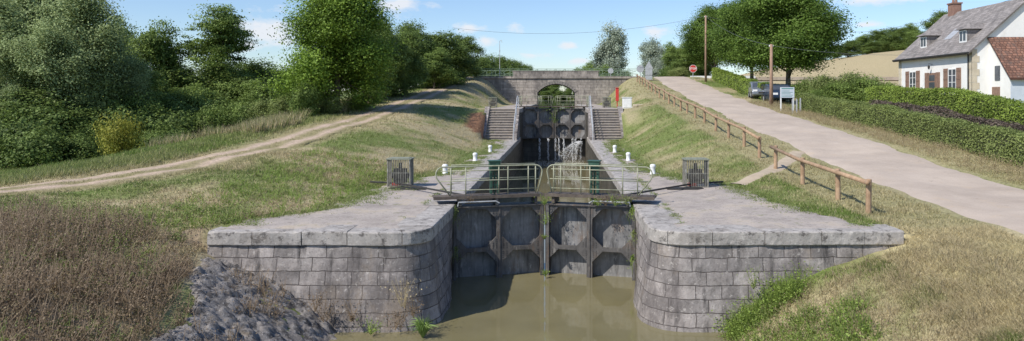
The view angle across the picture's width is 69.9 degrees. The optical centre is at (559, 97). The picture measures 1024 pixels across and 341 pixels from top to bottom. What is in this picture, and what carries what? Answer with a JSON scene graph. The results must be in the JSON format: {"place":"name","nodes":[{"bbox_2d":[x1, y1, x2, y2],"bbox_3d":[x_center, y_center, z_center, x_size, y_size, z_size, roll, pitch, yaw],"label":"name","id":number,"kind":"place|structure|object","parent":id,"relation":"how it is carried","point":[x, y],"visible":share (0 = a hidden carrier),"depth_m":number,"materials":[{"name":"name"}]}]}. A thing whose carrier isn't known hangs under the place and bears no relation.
{"place":"outdoors","nodes":[
{"label":"outdoors","id":0,"kind":"place"},
{"bbox_2d":[0,77,472,194],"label":"dirt track","id":1,"kind":"structure","parent":0,"point":[308,134],"depth_m":29.92,"materials":[{"name":"beige soil"}]},
{"bbox_2d":[220,140,507,228],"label":"paving","id":2,"kind":"structure","parent":0,"point":[391,212],"depth_m":19.19,"materials":[{"name":"grey concrete"}]},
{"bbox_2d":[386,157,414,186],"bbox_3d":[-5.440,2.542,25.000,0.840,0.975,0.660,0,0,0],"label":"winch cabinet","id":3,"kind":"object","parent":2,"relation":"on","point":[400,174],"visible":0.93,"depth_m":24.85,"materials":[{"name":"metal"}]},
{"bbox_2d":[0,50,1023,340],"bbox_3d":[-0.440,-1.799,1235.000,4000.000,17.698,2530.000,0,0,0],"label":"ground","id":4,"kind":"structure","parent":0,"point":[882,64],"depth_m":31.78,"materials":[{"name":"green plant"}]},
{"bbox_2d":[0,33,37,118],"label":"poplar tree","id":5,"kind":"object","parent":4,"relation":"on","point":[9,68],"visible":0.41,"depth_m":42.52,"materials":[{"name":"green plant"}]},
{"bbox_2d":[0,0,39,86],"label":"poplar tree","id":6,"kind":"object","parent":4,"relation":"on","point":[7,16],"visible":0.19,"depth_m":45.54,"materials":[{"name":"green plant"}]},
{"bbox_2d":[0,82,70,122],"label":"wood tree","id":7,"kind":"object","parent":4,"relation":"on","point":[26,105],"visible":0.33,"depth_m":41.99,"materials":[{"name":"green plant"}]},
{"bbox_2d":[0,118,76,169],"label":"bush","id":8,"kind":"object","parent":4,"relation":"on","point":[35,149],"visible":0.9,"depth_m":37.88,"materials":[{"name":"green plant"}]},
{"bbox_2d":[0,100,80,168],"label":"bush","id":9,"kind":"object","parent":4,"relation":"on","point":[6,129],"visible":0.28,"depth_m":39.48,"materials":[{"name":"green plant"}]},
{"bbox_2d":[0,91,88,161],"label":"bush","id":10,"kind":"object","parent":4,"relation":"on","point":[51,115],"visible":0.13,"depth_m":41.08,"materials":[{"name":"green plant"}]},
{"bbox_2d":[0,83,98,122],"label":"bush","id":11,"kind":"object","parent":4,"relation":"on","point":[67,99],"visible":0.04,"depth_m":43.69,"materials":[{"name":"green plant"}]},
{"bbox_2d":[2,0,99,86],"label":"poplar tree","id":12,"kind":"object","parent":4,"relation":"on","point":[25,3],"visible":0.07,"depth_m":49.20,"materials":[{"name":"green plant"}]},
{"bbox_2d":[0,16,102,111],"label":"poplar tree","id":13,"kind":"object","parent":4,"relation":"on","point":[49,42],"visible":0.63,"depth_m":43.53,"materials":[{"name":"green plant"}]},
{"bbox_2d":[42,123,107,164],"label":"bush","id":14,"kind":"object","parent":4,"relation":"on","point":[83,147],"visible":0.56,"depth_m":40.23,"materials":[{"name":"green plant"}]},
{"bbox_2d":[14,0,143,106],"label":"poplar tree","id":15,"kind":"object","parent":4,"relation":"on","point":[77,14],"visible":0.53,"depth_m":46.34,"materials":[{"name":"green plant"}]},
{"bbox_2d":[42,104,117,138],"bbox_3d":[-29.361,2.169,43.819,7.474,3.593,6.832,0,0,-44],"label":"wood tree","id":16,"kind":"object","parent":4,"relation":"on","point":[84,113],"visible":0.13,"depth_m":43.12,"materials":[{"name":"green plant"}]},
{"bbox_2d":[62,101,129,149],"bbox_3d":[-28.813,2.034,43.847,6.668,3.947,6.464,0,0,33],"label":"bush","id":17,"kind":"object","parent":4,"relation":"on","point":[78,121],"visible":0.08,"depth_m":42.92,"materials":[{"name":"green plant"}]},
{"bbox_2d":[63,69,135,113],"bbox_3d":[-29.480,1.013,46.008,4.968,6.003,4.928,0,0,-23],"label":"bush","id":18,"kind":"object","parent":4,"relation":"on","point":[102,104],"visible":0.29,"depth_m":45.53,"materials":[{"name":"green plant"}]},
{"bbox_2d":[69,25,147,104],"bbox_3d":[-30.733,-0.691,49.217,5.122,9.513,5.355,0,0,39],"label":"poplar tree","id":19,"kind":"object","parent":4,"relation":"on","point":[122,65],"visible":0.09,"depth_m":48.71,"materials":[{"name":"green plant"}]},
{"bbox_2d":[0,203,224,340],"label":"green weeds","id":20,"kind":"object","parent":4,"relation":"on","point":[150,250],"visible":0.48,"depth_m":17.05,"materials":[{"name":"green plant"}]},
{"bbox_2d":[72,89,157,155],"bbox_3d":[-27.531,1.729,45.100,5.409,4.441,5.579,0,0,-37],"label":"bush","id":21,"kind":"object","parent":4,"relation":"on","point":[121,106],"visible":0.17,"depth_m":44.66,"materials":[{"name":"green plant"}]},
{"bbox_2d":[91,96,150,155],"bbox_3d":[-23.041,1.824,38.337,2.570,3.788,3.035,0,0,28],"label":"yellow shrub","id":22,"kind":"object","parent":4,"relation":"on","point":[118,136],"visible":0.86,"depth_m":38.17,"materials":[{"name":"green plant"}]},
{"bbox_2d":[0,188,258,340],"bbox_3d":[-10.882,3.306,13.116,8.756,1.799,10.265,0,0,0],"label":"brown weeds","id":23,"kind":"object","parent":4,"relation":"on","point":[166,243],"visible":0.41,"depth_m":13.90,"materials":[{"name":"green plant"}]},
{"bbox_2d":[0,196,262,340],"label":"olive weeds","id":24,"kind":"object","parent":4,"relation":"on","point":[216,221],"visible":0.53,"depth_m":16.96,"materials":[{"name":"green plant"}]},
{"bbox_2d":[113,53,160,111],"bbox_3d":[-28.282,0.297,49.047,3.521,7.177,3.682,0,0,-44],"label":"poplar tree","id":25,"kind":"object","parent":4,"relation":"on","point":[138,71],"visible":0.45,"depth_m":48.41,"materials":[{"name":"green plant"}]},
{"bbox_2d":[105,61,173,111],"bbox_3d":[-29.039,0.627,49.944,5.789,6.616,5.730,0,0,-31],"label":"tree","id":26,"kind":"object","parent":4,"relation":"on","point":[155,79],"visible":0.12,"depth_m":49.88,"materials":[{"name":"green plant"}]},
{"bbox_2d":[111,86,172,149],"bbox_3d":[-27.985,1.448,47.706,4.906,4.840,3.672,0,0,-33],"label":"bush","id":27,"kind":"object","parent":4,"relation":"on","point":[130,102],"visible":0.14,"depth_m":47.63,"materials":[{"name":"green plant"}]},
{"bbox_2d":[0,190,308,340],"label":"straw weeds","id":28,"kind":"object","parent":4,"relation":"on","point":[160,232],"visible":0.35,"depth_m":15.47,"materials":[{"name":"brown plant"}]},
{"bbox_2d":[122,16,191,98],"bbox_3d":[-32.358,-1.307,58.034,6.647,10.328,6.715,0,0,-21],"label":"tree","id":29,"kind":"object","parent":4,"relation":"on","point":[152,44],"visible":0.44,"depth_m":57.39,"materials":[{"name":"green plant"}]},
{"bbox_2d":[124,97,203,149],"bbox_3d":[-25.994,1.908,47.160,6.475,3.887,6.277,0,0,-4],"label":"bush","id":30,"kind":"object","parent":4,"relation":"on","point":[174,122],"visible":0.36,"depth_m":46.75,"materials":[{"name":"green plant"}]},
{"bbox_2d":[135,122,193,147],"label":"bush","id":31,"kind":"object","parent":4,"relation":"on","point":[159,133],"visible":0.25,"depth_m":43.59,"materials":[{"name":"green plant"}]},
{"bbox_2d":[157,87,193,111],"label":"bush","id":32,"kind":"object","parent":4,"relation":"on","point":[171,95],"visible":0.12,"depth_m":51.67,"materials":[{"name":"green plant"}]},
{"bbox_2d":[160,95,204,129],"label":"bush","id":33,"kind":"object","parent":4,"relation":"on","point":[181,108],"visible":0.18,"depth_m":49.17,"materials":[{"name":"green plant"}]},
{"bbox_2d":[155,64,216,93],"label":"wood tree","id":34,"kind":"object","parent":4,"relation":"on","point":[182,80],"visible":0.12,"depth_m":58.03,"materials":[{"name":"green plant"}]},
{"bbox_2d":[0,100,387,185],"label":"tall grass","id":35,"kind":"structure","parent":4,"relation":"on","point":[30,173],"depth_m":29.09,"materials":[{"name":"green plant"}]},
{"bbox_2d":[165,78,222,109],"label":"bush","id":36,"kind":"object","parent":4,"relation":"on","point":[196,99],"visible":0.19,"depth_m":51.66,"materials":[{"name":"green plant"}]},
{"bbox_2d":[190,100,230,132],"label":"bush","id":37,"kind":"object","parent":4,"relation":"on","point":[215,114],"visible":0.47,"depth_m":48.57,"materials":[{"name":"green plant"}]},
{"bbox_2d":[178,90,245,130],"bbox_3d":[-24.224,1.481,51.887,6.806,4.205,6.597,0,0,-41],"label":"bush","id":38,"kind":"object","parent":4,"relation":"on","point":[215,104],"visible":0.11,"depth_m":51.10,"materials":[{"name":"green plant"}]},
{"bbox_2d":[165,0,261,77],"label":"locust tree","id":39,"kind":"object","parent":4,"relation":"on","point":[222,40],"visible":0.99,"depth_m":58.88,"materials":[{"name":"green plant"}]},
{"bbox_2d":[193,61,260,102],"bbox_3d":[-27.088,0.277,59.928,6.876,6.777,6.947,0,0,36],"label":"wood tree","id":40,"kind":"object","parent":4,"relation":"on","point":[225,75],"visible":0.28,"depth_m":59.34,"materials":[{"name":"green plant"}]},
{"bbox_2d":[219,101,264,129],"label":"bush","id":41,"kind":"object","parent":4,"relation":"on","point":[234,117],"visible":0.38,"depth_m":49.34,"materials":[{"name":"green plant"}]},
{"bbox_2d":[149,257,338,340],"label":"rubble apron","id":42,"kind":"object","parent":4,"relation":"on","point":[220,307],"visible":0.36,"depth_m":14.95,"materials":[{"name":"grey stone"}]},
{"bbox_2d":[0,252,295,340],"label":"apron weeds","id":43,"kind":"object","parent":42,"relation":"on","point":[186,309],"visible":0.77,"depth_m":13.18,"materials":[{"name":"brown plant"}]},
{"bbox_2d":[212,74,283,101],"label":"wood tree","id":44,"kind":"object","parent":4,"relation":"on","point":[240,89],"visible":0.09,"depth_m":58.46,"materials":[{"name":"green plant"}]},
{"bbox_2d":[236,97,276,120],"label":"bush","id":45,"kind":"object","parent":4,"relation":"on","point":[261,107],"visible":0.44,"depth_m":49.58,"materials":[{"name":"green plant"}]},
{"bbox_2d":[230,79,286,104],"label":"bush","id":46,"kind":"object","parent":4,"relation":"on","point":[253,88],"visible":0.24,"depth_m":54.92,"materials":[{"name":"green plant"}]},
{"bbox_2d":[230,56,288,93],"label":"tree","id":47,"kind":"object","parent":4,"relation":"on","point":[259,69],"visible":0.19,"depth_m":64.51,"materials":[{"name":"green plant"}]},
{"bbox_2d":[142,96,382,146],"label":"dry tall grass","id":48,"kind":"structure","parent":4,"relation":"on","point":[254,125],"depth_m":38.25,"materials":[{"name":"beige plant"}]},
{"bbox_2d":[145,147,399,227],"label":"verge weeds","id":49,"kind":"object","parent":4,"relation":"on","point":[328,191],"visible":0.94,"depth_m":22.37,"materials":[{"name":"green plant"}]},
{"bbox_2d":[265,90,295,115],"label":"bush","id":50,"kind":"object","parent":4,"relation":"on","point":[279,106],"visible":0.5,"depth_m":47.48,"materials":[{"name":"green plant"}]},
{"bbox_2d":[284,76,326,116],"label":"bush","id":51,"kind":"object","parent":4,"relation":"on","point":[306,99],"visible":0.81,"depth_m":46.73,"materials":[{"name":"green plant"}]},
{"bbox_2d":[242,0,408,112],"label":"broadleaf tree","id":52,"kind":"object","parent":4,"relation":"on","point":[344,54],"visible":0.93,"depth_m":48.41,"materials":[{"name":"green plant"}]},
{"bbox_2d":[314,90,351,114],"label":"bush","id":53,"kind":"object","parent":4,"relation":"on","point":[336,106],"visible":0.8,"depth_m":48.51,"materials":[{"name":"green plant"}]},
{"bbox_2d":[207,137,520,332],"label":"lock wall","id":54,"kind":"structure","parent":4,"relation":"on","point":[348,263],"depth_m":16.62,"materials":[{"name":"stone"}]},
{"bbox_2d":[432,160,544,280],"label":"lock gate","id":55,"kind":"structure","parent":54,"relation":"attached to","point":[497,238],"depth_m":21.47,"materials":[{"name":"metal"}]},
{"bbox_2d":[341,11,421,97],"bbox_3d":[-15.599,-3.439,62.034,7.178,8.156,7.105,0,0,12],"label":"tree","id":56,"kind":"object","parent":4,"relation":"on","point":[403,58],"visible":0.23,"depth_m":61.18,"materials":[{"name":"green plant"}]},
{"bbox_2d":[381,22,411,96],"bbox_3d":[-15.165,-3.331,64.144,4.968,7.434,5.435,0,0,-14],"label":"tree","id":57,"kind":"object","parent":4,"relation":"on","point":[402,76],"visible":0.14,"depth_m":63.86,"materials":[{"name":"green plant"}]},
{"bbox_2d":[396,27,434,94],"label":"tree","id":58,"kind":"object","parent":4,"relation":"on","point":[418,64],"visible":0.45,"depth_m":67.29,"materials":[{"name":"green plant"}]},
{"bbox_2d":[393,18,450,82],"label":"tree","id":59,"kind":"object","parent":4,"relation":"on","point":[431,45],"visible":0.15,"depth_m":76.77,"materials":[{"name":"green plant"}]},
{"bbox_2d":[414,47,465,88],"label":"tree","id":60,"kind":"object","parent":4,"relation":"on","point":[437,57],"visible":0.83,"depth_m":75.34,"materials":[{"name":"green plant"}]},
{"bbox_2d":[426,29,484,82],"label":"tree","id":61,"kind":"object","parent":4,"relation":"on","point":[456,52],"visible":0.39,"depth_m":80.54,"materials":[{"name":"green plant"}]},
{"bbox_2d":[449,33,486,78],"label":"tree","id":62,"kind":"object","parent":4,"relation":"on","point":[475,49],"visible":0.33,"depth_m":91.84,"materials":[{"name":"green plant"}]},
{"bbox_2d":[483,96,519,140],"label":"stone staircase","id":63,"kind":"structure","parent":4,"relation":"on","point":[501,124],"depth_m":54.10,"materials":[{"name":"stone"}]},
{"bbox_2d":[3,77,1023,189],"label":"grass","id":64,"kind":"structure","parent":4,"relation":"on","point":[716,136],"depth_m":34.26,"materials":[{"name":"green plant"}]},
{"bbox_2d":[513,104,535,164],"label":"lock wall","id":65,"kind":"structure","parent":4,"relation":"on","point":[521,134],"depth_m":58.47,"materials":[{"name":"stone"}]},
{"bbox_2d":[515,96,553,138],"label":"lock gate","id":66,"kind":"structure","parent":65,"relation":"attached to","point":[537,123],"depth_m":60.85,"materials":[{"name":"metal"}]},
{"bbox_2d":[220,139,874,226],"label":"edge tufts","id":67,"kind":"object","parent":4,"relation":"on","point":[620,151],"visible":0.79,"depth_m":23.89,"materials":[{"name":"green plant"}]},
{"bbox_2d":[523,138,584,159],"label":"breast wall","id":68,"kind":"structure","parent":4,"relation":"on","point":[531,150],"depth_m":61.60,"materials":[{"name":"stone"}]},
{"bbox_2d":[474,69,636,105],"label":"road bridge","id":69,"kind":"structure","parent":4,"relation":"on","point":[594,85],"depth_m":95.00,"materials":[{"name":"stone"}]},
{"bbox_2d":[576,104,594,163],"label":"lock wall","id":70,"kind":"structure","parent":4,"relation":"on","point":[586,143],"depth_m":58.52,"materials":[{"name":"stone"}]},
{"bbox_2d":[554,96,593,138],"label":"lock gate","id":71,"kind":"structure","parent":70,"relation":"attached to","point":[571,123],"depth_m":60.84,"materials":[{"name":"metal"}]},
{"bbox_2d":[588,96,623,140],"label":"stone staircase","id":72,"kind":"structure","parent":4,"relation":"on","point":[605,124],"depth_m":54.10,"materials":[{"name":"stone"}]},
{"bbox_2d":[586,18,632,74],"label":"willow tree","id":73,"kind":"object","parent":4,"relation":"on","point":[610,53],"visible":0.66,"depth_m":129.00,"materials":[{"name":"plant"}]},
{"bbox_2d":[637,34,665,76],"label":"willow tree","id":74,"kind":"object","parent":4,"relation":"on","point":[649,50],"visible":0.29,"depth_m":149.35,"materials":[{"name":"green plant"}]},
{"bbox_2d":[657,40,687,76],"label":"tree","id":75,"kind":"object","parent":4,"relation":"on","point":[670,48],"visible":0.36,"depth_m":109.11,"materials":[{"name":"green plant"}]},
{"bbox_2d":[664,46,697,76],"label":"tree","id":76,"kind":"object","parent":4,"relation":"on","point":[682,60],"visible":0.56,"depth_m":99.50,"materials":[{"name":"green plant"}]},
{"bbox_2d":[636,74,760,157],"bbox_3d":[8.797,-0.052,59.198,0.273,5.456,58.120,0,0,1],"label":"wooden fence","id":77,"kind":"object","parent":4,"relation":"on","point":[728,122],"visible":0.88,"depth_m":41.54,"materials":[{"name":"brown wood"}]},
{"bbox_2d":[673,0,737,68],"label":"maple tree","id":78,"kind":"object","parent":4,"relation":"on","point":[694,30],"visible":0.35,"depth_m":96.83,"materials":[{"name":"green plant"}]},
{"bbox_2d":[700,0,780,78],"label":"maple tree","id":79,"kind":"object","parent":4,"relation":"on","point":[719,33],"visible":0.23,"depth_m":82.70,"materials":[{"name":"green plant"}]},
{"bbox_2d":[711,67,769,99],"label":"hedge","id":80,"kind":"object","parent":4,"relation":"on","point":[739,84],"visible":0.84,"depth_m":73.96,"materials":[{"name":"green plant"}]},
{"bbox_2d":[587,137,903,331],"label":"lock wall","id":81,"kind":"structure","parent":4,"relation":"on","point":[688,278],"depth_m":16.62,"materials":[{"name":"stone"}]},
{"bbox_2d":[403,142,684,223],"bbox_3d":[-0.423,3.031,33.722,7.431,0.097,32.319,0,0,0],"label":"joint moss","id":82,"kind":"object","parent":81,"relation":"on","point":[641,179],"visible":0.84,"depth_m":24.40,"materials":[{"name":"green plant"}]},
{"bbox_2d":[545,160,656,280],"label":"lock gate","id":83,"kind":"structure","parent":81,"relation":"attached to","point":[590,239],"depth_m":21.48,"materials":[{"name":"metal"}]},
{"bbox_2d":[708,260,823,340],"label":"wall foot weeds","id":84,"kind":"object","parent":4,"relation":"on","point":[756,304],"depth_m":15.99,"materials":[{"name":"green plant"}]},
{"bbox_2d":[733,151,804,184],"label":"footpath","id":85,"kind":"structure","parent":4,"relation":"on","point":[784,162],"depth_m":27.81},
{"bbox_2d":[763,84,792,101],"bbox_3d":[17.915,-0.342,59.986,1.820,1.500,4.211,0,0,5],"label":"parked car","id":86,"kind":"object","parent":4,"relation":"on","point":[776,91],"visible":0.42,"depth_m":59.29,"materials":[{"name":"blue paint"}]},
{"bbox_2d":[715,0,867,84],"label":"maple tree","id":87,"kind":"object","parent":4,"relation":"on","point":[805,26],"visible":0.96,"depth_m":69.89,"materials":[{"name":"green plant"}]},
{"bbox_2d":[729,285,889,340],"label":"grass","id":88,"kind":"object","parent":4,"relation":"on","point":[804,324],"visible":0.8,"depth_m":14.31,"materials":[{"name":"green plant"}]},
{"bbox_2d":[731,293,896,340],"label":"bank weeds","id":89,"kind":"object","parent":4,"relation":"on","point":[846,323],"visible":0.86,"depth_m":14.02,"materials":[{"name":"green plant"}]},
{"bbox_2d":[795,71,837,93],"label":"bush","id":90,"kind":"object","parent":4,"relation":"on","point":[821,79],"visible":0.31,"depth_m":61.70,"materials":[{"name":"green plant"}]},
{"bbox_2d":[769,145,871,213],"bbox_3d":[8.150,2.524,23.600,0.259,1.372,9.306,0,0,1],"label":"wooden fence","id":91,"kind":"object","parent":4,"relation":"on","point":[837,172],"visible":0.91,"depth_m":21.36,"materials":[{"name":"brown wood"}]},
{"bbox_2d":[805,79,858,99],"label":"bush","id":92,"kind":"object","parent":4,"relation":"on","point":[835,90],"visible":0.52,"depth_m":57.60,"materials":[{"name":"green plant"}]},
{"bbox_2d":[833,39,862,57],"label":"tree","id":93,"kind":"object","parent":4,"relation":"on","point":[851,49],"visible":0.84,"depth_m":174.65,"materials":[{"name":"green plant"}]},
{"bbox_2d":[831,74,889,101],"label":"bush","id":94,"kind":"object","parent":4,"relation":"on","point":[861,85],"visible":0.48,"depth_m":55.82,"materials":[{"name":"green plant"}]},
{"bbox_2d":[749,99,1023,181],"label":"verge straw","id":95,"kind":"object","parent":4,"relation":"on","point":[810,114],"visible":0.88,"depth_m":34.21,"materials":[{"name":"plant"}]},
{"bbox_2d":[752,221,1023,340],"bbox_3d":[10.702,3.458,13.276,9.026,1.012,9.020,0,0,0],"label":"dry grass","id":96,"kind":"structure","parent":4,"relation":"on","point":[986,233],"depth_m":14.10,"materials":[{"name":"beige plant"}]},
{"bbox_2d":[879,27,913,51],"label":"tree","id":97,"kind":"object","parent":4,"relation":"on","point":[893,39],"visible":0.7,"depth_m":179.01,"materials":[{"name":"green plant"}]},
{"bbox_2d":[796,92,1023,167],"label":"hedge","id":98,"kind":"object","parent":4,"relation":"on","point":[1006,143],"visible":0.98,"depth_m":34.52,"materials":[{"name":"green plant"}]},
{"bbox_2d":[864,85,1023,124],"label":"conifer hedge","id":99,"kind":"object","parent":4,"relation":"on","point":[977,104],"visible":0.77,"depth_m":39.45,"materials":[{"name":"green plant"}]},
{"bbox_2d":[869,99,1023,134],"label":"brown hedge","id":100,"kind":"object","parent":4,"relation":"on","point":[945,111],"visible":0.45,"depth_m":38.11,"materials":[{"name":"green plant"}]},
{"bbox_2d":[892,0,1023,101],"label":"house","id":101,"kind":"structure","parent":4,"relation":"on","point":[979,49],"depth_m":47.33,"materials":[{"name":"paint"}]},
{"bbox_2d":[329,160,734,340],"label":"canal water","id":102,"kind":"structure","parent":0,"point":[537,306],"depth_m":18.18,"materials":[{"name":"brown liquid"}]},
{"bbox_2d":[409,316,438,337],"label":"sedge tuft","id":103,"kind":"object","parent":102,"relation":"on","point":[423,329],"visible":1,"depth_m":15.90,"materials":[{"name":"green plant"}]},
{"bbox_2d":[537,138,582,166],"bbox_3d":[-0.039,4.300,57.902,4.018,2.000,5.023,0,0,0],"label":"water spray","id":104,"kind":"object","parent":102,"relation":"on","point":[574,147],"visible":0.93,"depth_m":60.15,"materials":[{"name":"white liquid"}]},
{"bbox_2d":[91,0,1009,96],"label":"sky","id":105,"kind":"structure","parent":0,"point":[544,50],"materials":[{"name":"blue"}]},
{"bbox_2d":[599,140,871,228],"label":"paving","id":106,"kind":"structure","parent":0,"point":[712,205],"depth_m":19.69,"materials":[{"name":"grey concrete"}]},
{"bbox_2d":[629,181,723,193],"bbox_3d":[3.434,2.950,23.626,5.557,0.200,1.110,0,0,-43],"label":"gate operating bar","id":107,"kind":"object","parent":106,"relation":"on","point":[677,187],"visible":0.8,"depth_m":24.10,"materials":[{"name":"metal"}]},
{"bbox_2d":[681,157,709,187],"bbox_3d":[4.610,2.542,24.800,0.840,0.975,0.660,0,0,0],"label":"winch cabinet","id":108,"kind":"object","parent":106,"relation":"on","point":[695,175],"visible":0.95,"depth_m":24.53,"materials":[{"name":"metal"}]},
{"bbox_2d":[747,77,898,80],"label":"bridge road","id":109,"kind":"structure","parent":0,"point":[800,78],"depth_m":95.60,"materials":[{"name":"grey asphalt"}]},
{"bbox_2d":[654,77,1023,233],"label":"road","id":110,"kind":"structure","parent":0,"point":[967,195],"depth_m":28.88,"materials":[{"name":"beige asphalt"}]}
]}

